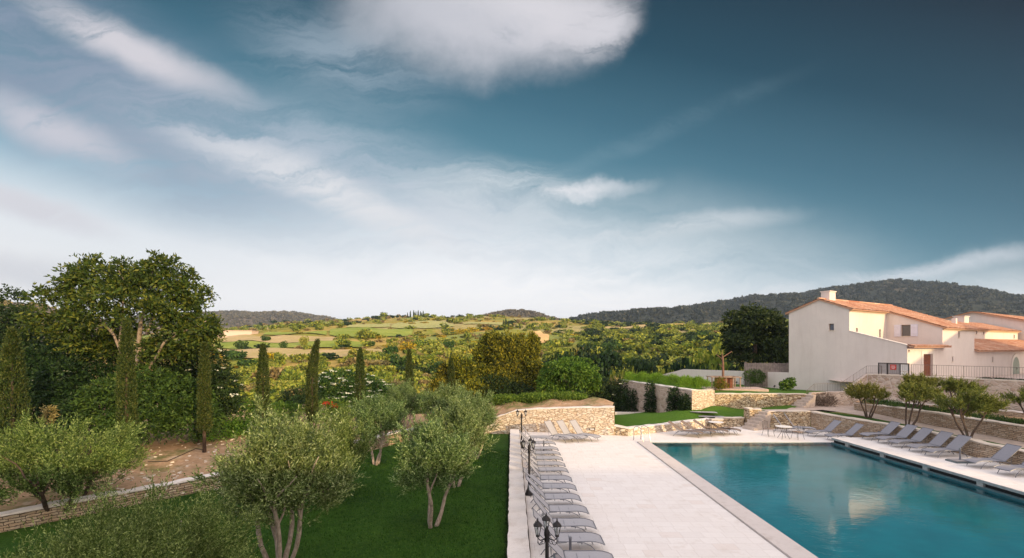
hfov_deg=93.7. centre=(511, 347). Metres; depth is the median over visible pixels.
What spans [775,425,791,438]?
round table
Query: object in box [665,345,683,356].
bush
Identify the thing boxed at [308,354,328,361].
bush
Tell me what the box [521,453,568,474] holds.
sun lounger
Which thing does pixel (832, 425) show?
sun lounger
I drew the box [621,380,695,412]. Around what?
stone wall
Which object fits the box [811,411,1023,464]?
stone wall
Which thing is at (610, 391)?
elder shrub
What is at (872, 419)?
grass strip
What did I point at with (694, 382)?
hedge
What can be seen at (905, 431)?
sun lounger
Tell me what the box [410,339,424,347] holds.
bush
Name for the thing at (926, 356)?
door
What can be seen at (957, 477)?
overflow recess
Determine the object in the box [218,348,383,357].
field
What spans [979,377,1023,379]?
grass verge
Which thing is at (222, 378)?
elder shrub
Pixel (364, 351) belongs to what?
bush
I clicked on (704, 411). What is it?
sun lounger
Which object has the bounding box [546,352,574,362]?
bushy tree
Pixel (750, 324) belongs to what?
leafy tree
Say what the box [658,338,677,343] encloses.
bush
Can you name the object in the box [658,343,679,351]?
bush
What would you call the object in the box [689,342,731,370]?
bushy tree
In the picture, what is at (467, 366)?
conifer tree
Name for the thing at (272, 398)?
bush
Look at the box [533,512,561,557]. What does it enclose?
lamp post
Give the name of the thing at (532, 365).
conifer tree
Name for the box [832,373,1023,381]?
terrace
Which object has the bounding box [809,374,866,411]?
stone wall
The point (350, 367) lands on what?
bush
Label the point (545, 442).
sun lounger
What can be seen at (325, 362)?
bush
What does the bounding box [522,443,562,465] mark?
sun lounger
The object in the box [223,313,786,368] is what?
scrub
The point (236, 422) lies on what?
shrub
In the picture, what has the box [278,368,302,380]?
bush
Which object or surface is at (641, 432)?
pool ladder
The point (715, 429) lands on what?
sun lounger
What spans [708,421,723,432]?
round table
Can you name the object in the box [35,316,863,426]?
ground
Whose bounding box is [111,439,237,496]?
gravel
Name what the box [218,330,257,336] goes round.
farm building
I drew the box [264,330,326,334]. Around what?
field
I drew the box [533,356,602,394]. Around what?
leafy tree
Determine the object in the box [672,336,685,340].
bush
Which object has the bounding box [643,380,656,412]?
climbing shrub
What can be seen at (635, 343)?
scrub
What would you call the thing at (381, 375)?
bush
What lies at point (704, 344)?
bush
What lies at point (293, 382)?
bush
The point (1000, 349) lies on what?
house wing
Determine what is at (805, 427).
sun lounger
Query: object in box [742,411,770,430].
stone steps
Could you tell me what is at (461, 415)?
olive tree
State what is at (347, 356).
bushy tree
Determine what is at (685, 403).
climbing shrub
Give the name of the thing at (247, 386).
bush
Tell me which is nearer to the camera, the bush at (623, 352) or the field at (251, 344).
the bush at (623, 352)
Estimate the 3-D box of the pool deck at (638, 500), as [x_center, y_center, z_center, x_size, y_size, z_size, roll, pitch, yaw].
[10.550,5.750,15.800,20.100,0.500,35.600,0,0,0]
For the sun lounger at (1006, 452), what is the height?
0.984 m
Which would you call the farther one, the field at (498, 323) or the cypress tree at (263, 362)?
the field at (498, 323)
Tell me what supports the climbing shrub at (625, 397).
attached to the stone wall at (661, 393)
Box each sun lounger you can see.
[519,430,555,448]
[520,423,552,440]
[520,439,560,459]
[521,433,558,455]
[521,448,565,471]
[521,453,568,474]
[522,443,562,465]
[523,467,576,496]
[525,474,581,507]
[526,457,572,482]
[528,484,588,521]
[532,508,604,554]
[533,493,596,531]
[538,527,613,557]
[544,420,574,442]
[556,420,587,442]
[569,419,600,440]
[668,421,703,437]
[680,420,715,436]
[690,411,716,413]
[693,419,728,434]
[706,419,740,434]
[773,413,804,433]
[784,413,815,433]
[804,419,841,435]
[824,423,863,438]
[859,421,900,440]
[874,424,917,444]
[888,427,933,446]
[905,431,953,452]
[921,434,971,457]
[962,443,1021,468]
[993,461,1023,477]
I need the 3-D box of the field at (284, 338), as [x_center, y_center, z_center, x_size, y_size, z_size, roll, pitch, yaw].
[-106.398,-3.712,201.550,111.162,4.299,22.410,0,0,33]
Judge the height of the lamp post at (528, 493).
2.130 m
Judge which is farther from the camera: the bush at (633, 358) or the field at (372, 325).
the field at (372, 325)
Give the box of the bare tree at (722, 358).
[716,349,731,376]
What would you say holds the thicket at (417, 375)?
on the ground at (432, 331)
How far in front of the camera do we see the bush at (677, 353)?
116.37 m
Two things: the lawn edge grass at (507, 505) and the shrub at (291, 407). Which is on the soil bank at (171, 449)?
the shrub at (291, 407)
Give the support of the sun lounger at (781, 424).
on the pool deck at (638, 500)
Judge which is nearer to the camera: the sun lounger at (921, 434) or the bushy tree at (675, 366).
the sun lounger at (921, 434)
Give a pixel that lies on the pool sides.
(937, 475)
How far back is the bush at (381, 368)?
93.74 m
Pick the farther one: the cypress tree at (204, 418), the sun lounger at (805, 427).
the sun lounger at (805, 427)
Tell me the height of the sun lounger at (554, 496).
1.032 m
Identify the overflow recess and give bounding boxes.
[834,440,1023,497]
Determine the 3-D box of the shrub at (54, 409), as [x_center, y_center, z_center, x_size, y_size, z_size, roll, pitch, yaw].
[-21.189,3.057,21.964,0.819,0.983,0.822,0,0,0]
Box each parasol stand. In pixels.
[553,536,571,557]
[945,448,975,463]
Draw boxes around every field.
[215,340,362,348]
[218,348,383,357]
[219,334,334,342]
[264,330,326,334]
[329,327,412,336]
[347,323,390,326]
[391,321,453,327]
[464,322,502,324]
[605,323,710,327]
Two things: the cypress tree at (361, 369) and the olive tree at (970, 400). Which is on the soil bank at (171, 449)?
the cypress tree at (361, 369)
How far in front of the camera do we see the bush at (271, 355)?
120.75 m
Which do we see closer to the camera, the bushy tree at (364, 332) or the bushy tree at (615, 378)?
the bushy tree at (615, 378)
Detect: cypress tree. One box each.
[0,325,35,484]
[112,317,140,462]
[195,341,214,452]
[253,342,270,430]
[304,339,320,422]
[353,347,365,409]
[404,349,414,414]
[447,357,455,388]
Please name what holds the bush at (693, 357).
on the ground at (432, 331)
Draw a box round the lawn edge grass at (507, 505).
[503,433,509,557]
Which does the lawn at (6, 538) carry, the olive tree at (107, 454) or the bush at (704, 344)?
the olive tree at (107, 454)
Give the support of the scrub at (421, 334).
on the ground at (432, 331)
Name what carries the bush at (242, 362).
on the ground at (432, 331)
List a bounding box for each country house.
[785,290,979,399]
[943,311,1023,339]
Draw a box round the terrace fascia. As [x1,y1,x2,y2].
[831,438,1023,494]
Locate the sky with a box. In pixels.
[0,0,1023,319]
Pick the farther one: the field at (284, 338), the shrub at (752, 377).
the field at (284, 338)
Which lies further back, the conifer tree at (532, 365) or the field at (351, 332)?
the field at (351, 332)
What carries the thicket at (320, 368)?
on the ground at (432, 331)
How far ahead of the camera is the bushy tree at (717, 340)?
110.33 m
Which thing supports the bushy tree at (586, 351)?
on the ground at (432, 331)
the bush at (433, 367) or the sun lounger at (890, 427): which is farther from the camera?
the bush at (433, 367)
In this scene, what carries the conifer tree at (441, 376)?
on the soil bank at (171, 449)
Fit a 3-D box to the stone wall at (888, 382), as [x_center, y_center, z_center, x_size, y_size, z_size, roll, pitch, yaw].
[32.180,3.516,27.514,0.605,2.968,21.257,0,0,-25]
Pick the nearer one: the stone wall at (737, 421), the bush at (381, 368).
the stone wall at (737, 421)
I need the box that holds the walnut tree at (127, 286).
[8,249,227,420]
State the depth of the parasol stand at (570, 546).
12.33 m
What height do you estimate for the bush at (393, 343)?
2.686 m
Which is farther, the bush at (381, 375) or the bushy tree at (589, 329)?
the bushy tree at (589, 329)
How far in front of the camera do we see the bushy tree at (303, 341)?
155.35 m
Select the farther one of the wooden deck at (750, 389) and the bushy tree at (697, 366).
the bushy tree at (697, 366)
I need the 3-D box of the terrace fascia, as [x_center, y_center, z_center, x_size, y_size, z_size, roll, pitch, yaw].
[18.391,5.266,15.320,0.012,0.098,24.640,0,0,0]
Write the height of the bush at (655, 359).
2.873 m
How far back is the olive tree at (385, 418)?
22.91 m
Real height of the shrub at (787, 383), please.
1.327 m
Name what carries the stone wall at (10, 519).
on the lawn at (6, 538)
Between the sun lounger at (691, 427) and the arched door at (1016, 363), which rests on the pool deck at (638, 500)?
the sun lounger at (691, 427)
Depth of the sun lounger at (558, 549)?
11.98 m
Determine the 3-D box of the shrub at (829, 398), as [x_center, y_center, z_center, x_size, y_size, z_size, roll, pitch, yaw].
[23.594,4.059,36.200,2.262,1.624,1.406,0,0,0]
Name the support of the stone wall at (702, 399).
on the lawn at (637, 419)
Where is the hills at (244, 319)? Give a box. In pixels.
[43,316,304,337]
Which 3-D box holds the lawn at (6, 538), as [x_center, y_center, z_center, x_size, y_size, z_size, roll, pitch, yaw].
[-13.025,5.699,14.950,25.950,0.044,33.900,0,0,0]
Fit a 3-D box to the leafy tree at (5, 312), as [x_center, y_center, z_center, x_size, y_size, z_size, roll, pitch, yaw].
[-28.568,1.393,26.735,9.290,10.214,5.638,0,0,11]
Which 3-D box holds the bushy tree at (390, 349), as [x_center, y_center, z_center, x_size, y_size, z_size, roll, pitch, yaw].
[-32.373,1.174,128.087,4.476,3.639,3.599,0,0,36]
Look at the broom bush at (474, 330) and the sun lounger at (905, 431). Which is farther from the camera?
the broom bush at (474, 330)
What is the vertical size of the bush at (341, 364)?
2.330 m
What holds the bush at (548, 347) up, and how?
on the ground at (432, 331)
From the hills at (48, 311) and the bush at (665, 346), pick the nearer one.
the bush at (665, 346)
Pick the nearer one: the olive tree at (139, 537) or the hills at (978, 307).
the olive tree at (139, 537)
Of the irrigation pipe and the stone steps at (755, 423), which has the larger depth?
the stone steps at (755, 423)
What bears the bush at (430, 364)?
on the ground at (432, 331)
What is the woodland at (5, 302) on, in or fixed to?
on the hills at (48, 311)
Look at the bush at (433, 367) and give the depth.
96.95 m
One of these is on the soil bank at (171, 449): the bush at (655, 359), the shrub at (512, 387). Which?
the shrub at (512, 387)
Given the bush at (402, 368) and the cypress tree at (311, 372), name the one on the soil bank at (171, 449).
the cypress tree at (311, 372)
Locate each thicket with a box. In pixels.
[219,362,619,413]
[232,363,652,400]
[244,366,435,391]
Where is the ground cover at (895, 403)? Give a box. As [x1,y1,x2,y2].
[861,399,1023,423]
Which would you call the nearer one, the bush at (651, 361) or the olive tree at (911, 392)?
the olive tree at (911, 392)
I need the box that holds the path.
[762,405,1023,447]
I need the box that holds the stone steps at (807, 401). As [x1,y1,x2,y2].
[792,394,815,407]
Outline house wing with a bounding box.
[952,316,1023,377]
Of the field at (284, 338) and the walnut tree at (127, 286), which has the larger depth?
the field at (284, 338)
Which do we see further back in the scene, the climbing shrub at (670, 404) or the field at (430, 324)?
the field at (430, 324)
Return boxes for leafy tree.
[0,283,75,430]
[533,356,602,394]
[717,301,788,368]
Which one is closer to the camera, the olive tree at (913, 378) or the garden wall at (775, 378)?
the olive tree at (913, 378)
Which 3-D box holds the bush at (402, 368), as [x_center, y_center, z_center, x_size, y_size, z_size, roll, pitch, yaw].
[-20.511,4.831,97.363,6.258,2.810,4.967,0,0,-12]
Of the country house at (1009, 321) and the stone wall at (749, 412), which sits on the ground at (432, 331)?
the country house at (1009, 321)
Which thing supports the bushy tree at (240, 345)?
on the field at (251, 344)
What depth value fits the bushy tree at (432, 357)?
111.51 m
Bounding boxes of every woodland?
[0,300,97,327]
[104,309,341,326]
[481,309,561,319]
[569,278,1023,323]
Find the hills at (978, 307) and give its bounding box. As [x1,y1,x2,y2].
[599,281,1023,323]
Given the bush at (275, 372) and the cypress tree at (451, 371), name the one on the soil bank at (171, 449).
the cypress tree at (451, 371)
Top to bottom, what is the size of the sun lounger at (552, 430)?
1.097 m
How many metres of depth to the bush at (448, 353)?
121.94 m
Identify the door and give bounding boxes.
[924,354,929,375]
[1013,357,1018,373]
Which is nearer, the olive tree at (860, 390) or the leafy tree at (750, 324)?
the olive tree at (860, 390)
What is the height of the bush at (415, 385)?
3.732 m
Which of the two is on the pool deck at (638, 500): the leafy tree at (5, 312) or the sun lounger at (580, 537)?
the sun lounger at (580, 537)
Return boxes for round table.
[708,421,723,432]
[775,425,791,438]
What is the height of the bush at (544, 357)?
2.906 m
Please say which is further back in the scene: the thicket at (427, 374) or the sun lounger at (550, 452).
the thicket at (427, 374)
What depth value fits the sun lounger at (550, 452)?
23.59 m
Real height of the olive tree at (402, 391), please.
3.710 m
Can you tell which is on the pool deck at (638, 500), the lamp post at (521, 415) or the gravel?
the lamp post at (521, 415)
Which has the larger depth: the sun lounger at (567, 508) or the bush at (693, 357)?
the bush at (693, 357)
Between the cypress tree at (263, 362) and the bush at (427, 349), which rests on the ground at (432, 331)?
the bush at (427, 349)
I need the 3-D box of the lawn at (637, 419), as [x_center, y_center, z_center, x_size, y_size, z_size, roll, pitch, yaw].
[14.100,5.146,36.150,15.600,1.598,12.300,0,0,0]
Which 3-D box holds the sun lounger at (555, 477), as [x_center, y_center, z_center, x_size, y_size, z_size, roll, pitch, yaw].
[1.459,4.959,19.044,1.834,1.097,0.686,0,0,2]
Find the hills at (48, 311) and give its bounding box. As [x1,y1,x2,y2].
[4,302,142,334]
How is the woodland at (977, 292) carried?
on the hills at (978, 307)
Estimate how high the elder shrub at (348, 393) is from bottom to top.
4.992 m
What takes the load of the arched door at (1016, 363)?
in the house wing
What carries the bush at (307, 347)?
on the ground at (432, 331)
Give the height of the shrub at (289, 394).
2.466 m
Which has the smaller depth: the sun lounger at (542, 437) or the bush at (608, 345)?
the sun lounger at (542, 437)
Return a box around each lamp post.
[516,409,526,448]
[521,436,535,495]
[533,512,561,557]
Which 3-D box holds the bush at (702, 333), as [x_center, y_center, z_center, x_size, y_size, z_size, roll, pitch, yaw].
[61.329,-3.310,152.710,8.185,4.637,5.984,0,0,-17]
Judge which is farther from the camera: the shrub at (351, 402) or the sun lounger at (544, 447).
the shrub at (351, 402)
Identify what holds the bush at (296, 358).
on the ground at (432, 331)
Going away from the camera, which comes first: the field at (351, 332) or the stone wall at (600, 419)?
the stone wall at (600, 419)
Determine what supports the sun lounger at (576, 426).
on the pool deck at (638, 500)
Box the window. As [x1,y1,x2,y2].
[901,325,910,336]
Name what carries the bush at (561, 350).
on the ground at (432, 331)
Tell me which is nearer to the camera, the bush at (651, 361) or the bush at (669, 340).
the bush at (651, 361)
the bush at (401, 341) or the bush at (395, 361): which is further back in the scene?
the bush at (401, 341)
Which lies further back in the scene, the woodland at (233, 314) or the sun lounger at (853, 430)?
the woodland at (233, 314)
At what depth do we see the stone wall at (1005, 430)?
26.37 m
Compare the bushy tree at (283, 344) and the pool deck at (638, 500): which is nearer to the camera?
the pool deck at (638, 500)
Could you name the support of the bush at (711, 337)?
on the ground at (432, 331)
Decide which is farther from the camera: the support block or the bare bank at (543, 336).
the bare bank at (543, 336)
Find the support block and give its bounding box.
[976,481,984,486]
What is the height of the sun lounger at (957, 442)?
0.984 m
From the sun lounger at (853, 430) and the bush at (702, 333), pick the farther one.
the bush at (702, 333)
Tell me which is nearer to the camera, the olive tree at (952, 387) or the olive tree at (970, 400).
the olive tree at (970, 400)
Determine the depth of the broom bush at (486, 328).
250.93 m
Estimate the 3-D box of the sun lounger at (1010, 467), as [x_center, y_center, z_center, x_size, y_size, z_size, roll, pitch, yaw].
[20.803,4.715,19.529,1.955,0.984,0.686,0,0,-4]
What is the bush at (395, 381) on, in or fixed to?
on the ground at (432, 331)
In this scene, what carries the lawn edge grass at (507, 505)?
on the lawn at (6, 538)
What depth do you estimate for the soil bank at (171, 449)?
22.51 m
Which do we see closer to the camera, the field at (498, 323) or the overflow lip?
the overflow lip
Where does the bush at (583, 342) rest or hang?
on the ground at (432, 331)
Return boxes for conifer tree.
[425,361,450,394]
[446,353,489,396]
[471,329,500,386]
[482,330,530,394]
[516,330,543,392]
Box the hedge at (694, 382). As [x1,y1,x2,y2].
[620,371,712,388]
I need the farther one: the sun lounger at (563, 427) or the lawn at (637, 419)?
the lawn at (637, 419)
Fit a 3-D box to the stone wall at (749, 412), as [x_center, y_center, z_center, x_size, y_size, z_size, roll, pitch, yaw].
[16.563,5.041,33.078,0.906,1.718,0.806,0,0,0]
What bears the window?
in the country house at (831, 337)
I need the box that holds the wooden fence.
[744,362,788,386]
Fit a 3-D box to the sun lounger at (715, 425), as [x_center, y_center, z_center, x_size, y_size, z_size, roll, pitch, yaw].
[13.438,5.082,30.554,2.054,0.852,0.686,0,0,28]
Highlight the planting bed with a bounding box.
[856,401,1023,424]
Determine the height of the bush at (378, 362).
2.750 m
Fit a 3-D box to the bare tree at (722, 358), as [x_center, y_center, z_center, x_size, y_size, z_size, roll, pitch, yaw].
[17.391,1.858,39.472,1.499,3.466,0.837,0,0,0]
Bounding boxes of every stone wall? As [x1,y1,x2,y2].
[0,421,449,532]
[485,406,613,434]
[507,429,529,557]
[614,424,627,435]
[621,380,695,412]
[627,418,708,435]
[689,389,714,409]
[709,417,743,427]
[715,393,805,408]
[743,407,761,424]
[765,410,810,428]
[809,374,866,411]
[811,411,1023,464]
[854,403,1023,441]
[867,374,1023,411]
[882,400,1023,416]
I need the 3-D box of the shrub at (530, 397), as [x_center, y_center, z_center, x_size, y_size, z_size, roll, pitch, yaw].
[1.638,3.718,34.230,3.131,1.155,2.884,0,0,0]
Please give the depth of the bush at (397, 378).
79.19 m
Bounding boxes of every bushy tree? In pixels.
[233,340,248,348]
[260,335,270,340]
[268,363,280,369]
[273,352,287,364]
[278,341,287,347]
[298,336,308,345]
[343,355,354,360]
[357,328,371,338]
[382,345,398,355]
[426,354,434,359]
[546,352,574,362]
[565,342,596,364]
[584,328,596,331]
[590,348,622,377]
[600,330,616,334]
[605,365,636,387]
[609,376,626,411]
[620,360,657,374]
[656,366,673,373]
[662,357,697,372]
[688,364,710,369]
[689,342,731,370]
[710,334,732,351]
[720,366,740,370]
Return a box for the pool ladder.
[633,426,650,441]
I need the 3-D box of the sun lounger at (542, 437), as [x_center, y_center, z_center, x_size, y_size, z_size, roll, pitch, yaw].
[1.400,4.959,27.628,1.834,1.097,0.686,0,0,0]
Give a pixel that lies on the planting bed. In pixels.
(973, 413)
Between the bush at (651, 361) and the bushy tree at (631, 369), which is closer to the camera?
the bushy tree at (631, 369)
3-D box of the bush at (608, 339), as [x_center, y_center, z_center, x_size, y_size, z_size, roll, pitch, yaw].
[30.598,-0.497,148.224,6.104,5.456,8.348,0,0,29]
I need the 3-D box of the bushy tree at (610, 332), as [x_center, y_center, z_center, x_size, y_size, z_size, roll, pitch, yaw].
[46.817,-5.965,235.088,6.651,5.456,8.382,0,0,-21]
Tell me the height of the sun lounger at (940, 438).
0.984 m
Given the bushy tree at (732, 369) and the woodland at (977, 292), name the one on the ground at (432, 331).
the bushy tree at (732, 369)
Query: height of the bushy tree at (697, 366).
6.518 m
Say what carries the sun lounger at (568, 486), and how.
on the pool deck at (638, 500)
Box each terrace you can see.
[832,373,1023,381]
[832,437,1023,491]
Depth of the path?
29.03 m
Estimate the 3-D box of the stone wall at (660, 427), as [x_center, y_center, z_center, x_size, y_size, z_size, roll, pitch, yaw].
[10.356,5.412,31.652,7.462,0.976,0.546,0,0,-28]
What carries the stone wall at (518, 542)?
on the lawn at (6, 538)
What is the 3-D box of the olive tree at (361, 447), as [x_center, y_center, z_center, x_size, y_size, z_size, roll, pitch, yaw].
[-6.924,3.951,18.063,3.819,3.928,4.173,0,0,-20]
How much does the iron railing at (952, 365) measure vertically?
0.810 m
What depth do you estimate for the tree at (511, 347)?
45.24 m
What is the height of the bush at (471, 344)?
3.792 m
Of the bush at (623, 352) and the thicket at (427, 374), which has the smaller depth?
the thicket at (427, 374)
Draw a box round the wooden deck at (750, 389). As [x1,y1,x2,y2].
[702,386,768,391]
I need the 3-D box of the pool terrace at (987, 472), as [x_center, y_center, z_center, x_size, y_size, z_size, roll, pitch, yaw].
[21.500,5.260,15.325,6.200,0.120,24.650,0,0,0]
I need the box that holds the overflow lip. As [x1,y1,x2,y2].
[831,442,1023,500]
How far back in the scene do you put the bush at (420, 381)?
81.95 m
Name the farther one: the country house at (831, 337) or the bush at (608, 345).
the bush at (608, 345)
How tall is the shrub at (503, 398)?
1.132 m
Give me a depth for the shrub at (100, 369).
24.33 m
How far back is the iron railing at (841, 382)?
37.21 m
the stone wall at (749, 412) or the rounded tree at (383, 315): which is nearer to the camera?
the stone wall at (749, 412)
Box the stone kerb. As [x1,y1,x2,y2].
[615,412,640,414]
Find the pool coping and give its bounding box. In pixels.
[637,441,817,557]
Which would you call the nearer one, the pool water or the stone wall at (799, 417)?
the pool water
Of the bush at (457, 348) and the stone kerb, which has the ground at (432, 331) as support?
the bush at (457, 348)
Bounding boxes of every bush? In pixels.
[221,350,247,360]
[236,359,257,367]
[240,382,273,390]
[251,366,284,380]
[252,390,285,403]
[267,352,284,360]
[275,379,300,386]
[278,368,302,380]
[288,353,318,362]
[296,362,320,370]
[302,345,312,348]
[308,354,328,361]
[319,360,330,365]
[332,365,366,374]
[334,339,351,345]
[335,361,349,367]
[345,357,369,366]
[347,348,375,357]
[366,352,392,360]
[366,359,390,365]
[368,371,391,380]
[372,364,399,372]
[377,375,417,384]
[386,341,396,346]
[387,378,408,384]
[387,382,420,393]
[389,353,413,367]
[396,364,425,372]
[398,339,413,344]
[398,341,416,350]
[404,353,429,366]
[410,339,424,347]
[416,344,445,354]
[416,379,430,384]
[423,359,447,365]
[424,360,447,373]
[425,339,437,342]
[443,340,454,347]
[445,349,464,357]
[447,347,467,356]
[454,329,473,333]
[463,341,479,349]
[467,327,478,331]
[482,327,492,330]
[540,345,553,352]
[540,354,553,360]
[542,341,555,349]
[553,347,574,357]
[577,340,595,347]
[590,346,603,353]
[593,341,622,352]
[603,337,617,348]
[620,350,636,354]
[624,355,645,363]
[626,358,657,365]
[649,357,661,366]
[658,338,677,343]
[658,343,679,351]
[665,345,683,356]
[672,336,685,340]
[672,350,684,356]
[678,342,695,350]
[680,331,695,337]
[684,355,704,366]
[694,330,712,336]
[700,342,711,346]
[704,335,715,340]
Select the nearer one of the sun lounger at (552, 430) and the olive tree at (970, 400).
the olive tree at (970, 400)
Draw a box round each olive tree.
[0,407,155,511]
[0,463,279,557]
[182,387,368,557]
[288,400,381,496]
[347,390,410,464]
[382,378,424,427]
[385,411,482,528]
[413,393,499,487]
[416,379,465,417]
[444,385,500,458]
[840,379,892,418]
[894,379,946,424]
[902,371,943,407]
[930,383,1016,437]
[939,376,990,413]
[999,386,1023,412]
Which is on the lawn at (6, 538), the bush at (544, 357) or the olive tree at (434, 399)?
the olive tree at (434, 399)
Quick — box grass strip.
[820,411,1023,448]
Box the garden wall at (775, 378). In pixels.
[663,369,788,388]
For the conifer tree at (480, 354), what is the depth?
46.25 m
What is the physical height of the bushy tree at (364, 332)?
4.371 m
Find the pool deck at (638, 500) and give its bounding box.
[520,427,845,557]
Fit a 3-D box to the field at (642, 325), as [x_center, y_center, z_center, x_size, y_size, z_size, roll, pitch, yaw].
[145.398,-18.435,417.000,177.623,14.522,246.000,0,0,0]
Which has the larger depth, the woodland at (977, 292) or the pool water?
the woodland at (977, 292)
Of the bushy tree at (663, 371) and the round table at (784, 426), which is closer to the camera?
the round table at (784, 426)
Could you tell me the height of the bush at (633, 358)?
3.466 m
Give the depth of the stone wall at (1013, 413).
29.17 m
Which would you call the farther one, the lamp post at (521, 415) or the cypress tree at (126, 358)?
the lamp post at (521, 415)
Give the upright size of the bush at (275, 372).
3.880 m
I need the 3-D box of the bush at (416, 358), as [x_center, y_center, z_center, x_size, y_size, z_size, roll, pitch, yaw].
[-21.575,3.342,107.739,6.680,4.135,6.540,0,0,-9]
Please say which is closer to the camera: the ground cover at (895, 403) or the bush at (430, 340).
the ground cover at (895, 403)
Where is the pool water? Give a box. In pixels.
[652,443,1023,557]
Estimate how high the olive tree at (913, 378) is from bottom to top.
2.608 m
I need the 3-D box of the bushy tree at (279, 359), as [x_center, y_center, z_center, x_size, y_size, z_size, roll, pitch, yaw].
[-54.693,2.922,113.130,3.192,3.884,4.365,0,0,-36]
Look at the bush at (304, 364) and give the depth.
101.61 m
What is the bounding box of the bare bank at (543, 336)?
[534,331,548,342]
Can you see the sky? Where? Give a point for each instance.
(340, 159)
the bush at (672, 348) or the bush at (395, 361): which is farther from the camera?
the bush at (672, 348)
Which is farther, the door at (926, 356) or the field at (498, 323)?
the field at (498, 323)
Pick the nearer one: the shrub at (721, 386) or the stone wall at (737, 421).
the stone wall at (737, 421)
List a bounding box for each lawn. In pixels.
[0,434,509,557]
[614,405,795,426]
[622,378,825,393]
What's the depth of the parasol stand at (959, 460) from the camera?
21.71 m
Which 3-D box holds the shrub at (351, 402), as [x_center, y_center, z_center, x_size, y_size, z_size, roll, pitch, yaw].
[-12.538,4.546,34.001,4.492,2.108,3.923,0,0,0]
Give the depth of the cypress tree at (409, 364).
36.06 m
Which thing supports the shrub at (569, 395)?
on the soil bank at (171, 449)
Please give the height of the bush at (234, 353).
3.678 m
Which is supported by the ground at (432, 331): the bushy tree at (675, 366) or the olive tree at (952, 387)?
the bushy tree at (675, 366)
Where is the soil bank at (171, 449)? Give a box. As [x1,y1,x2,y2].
[0,397,614,511]
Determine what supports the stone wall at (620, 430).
on the pool deck at (638, 500)
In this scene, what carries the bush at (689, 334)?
on the ground at (432, 331)
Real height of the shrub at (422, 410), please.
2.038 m
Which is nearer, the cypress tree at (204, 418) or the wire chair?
the cypress tree at (204, 418)
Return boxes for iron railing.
[806,366,881,392]
[888,364,1023,378]
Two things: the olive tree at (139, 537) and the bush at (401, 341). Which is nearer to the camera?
the olive tree at (139, 537)
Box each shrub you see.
[0,341,92,441]
[19,330,135,440]
[38,404,59,423]
[60,362,227,446]
[134,333,248,427]
[185,397,272,441]
[252,400,304,422]
[275,384,325,415]
[302,397,354,419]
[304,368,396,413]
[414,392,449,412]
[464,374,536,398]
[486,393,523,405]
[513,391,550,403]
[547,390,588,401]
[584,379,628,411]
[616,387,639,411]
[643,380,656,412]
[664,386,681,411]
[676,393,691,410]
[712,376,730,390]
[742,368,766,384]
[777,377,796,390]
[815,392,839,411]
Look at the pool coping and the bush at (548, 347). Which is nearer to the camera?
the pool coping
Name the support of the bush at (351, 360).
on the ground at (432, 331)
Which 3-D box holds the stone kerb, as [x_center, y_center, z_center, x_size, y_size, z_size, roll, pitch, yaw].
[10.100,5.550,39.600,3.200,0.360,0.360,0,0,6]
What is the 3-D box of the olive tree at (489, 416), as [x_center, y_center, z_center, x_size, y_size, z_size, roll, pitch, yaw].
[-2.061,3.802,24.748,3.271,4.100,3.093,0,0,10]
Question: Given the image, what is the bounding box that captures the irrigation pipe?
[148,448,201,461]
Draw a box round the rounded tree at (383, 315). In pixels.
[378,312,387,318]
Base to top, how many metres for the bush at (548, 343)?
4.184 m
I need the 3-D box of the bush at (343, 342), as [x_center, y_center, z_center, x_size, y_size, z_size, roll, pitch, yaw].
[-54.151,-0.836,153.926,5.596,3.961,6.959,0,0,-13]
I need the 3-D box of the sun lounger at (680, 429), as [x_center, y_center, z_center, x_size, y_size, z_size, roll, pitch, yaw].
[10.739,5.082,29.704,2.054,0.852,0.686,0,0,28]
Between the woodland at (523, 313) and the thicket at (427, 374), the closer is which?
the thicket at (427, 374)
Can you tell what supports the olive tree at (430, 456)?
on the lawn at (6, 538)
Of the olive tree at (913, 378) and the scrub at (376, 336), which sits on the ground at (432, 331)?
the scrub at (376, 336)
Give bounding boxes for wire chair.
[762,420,774,435]
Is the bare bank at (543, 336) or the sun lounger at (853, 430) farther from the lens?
the bare bank at (543, 336)
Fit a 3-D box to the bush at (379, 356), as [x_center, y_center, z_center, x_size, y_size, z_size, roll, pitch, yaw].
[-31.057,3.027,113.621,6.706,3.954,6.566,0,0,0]
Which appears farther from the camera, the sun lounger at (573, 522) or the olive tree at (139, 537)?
the sun lounger at (573, 522)
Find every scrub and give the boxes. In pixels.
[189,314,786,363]
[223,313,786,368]
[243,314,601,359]
[283,315,580,343]
[345,317,631,348]
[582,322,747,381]
[583,319,788,381]
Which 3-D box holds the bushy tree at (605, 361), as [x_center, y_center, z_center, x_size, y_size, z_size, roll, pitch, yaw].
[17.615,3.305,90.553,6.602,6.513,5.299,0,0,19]
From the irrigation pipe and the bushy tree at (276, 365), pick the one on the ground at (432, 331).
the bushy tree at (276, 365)
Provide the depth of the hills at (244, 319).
1186.21 m
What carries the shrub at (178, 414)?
on the soil bank at (171, 449)
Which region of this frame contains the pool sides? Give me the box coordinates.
[831,443,1023,501]

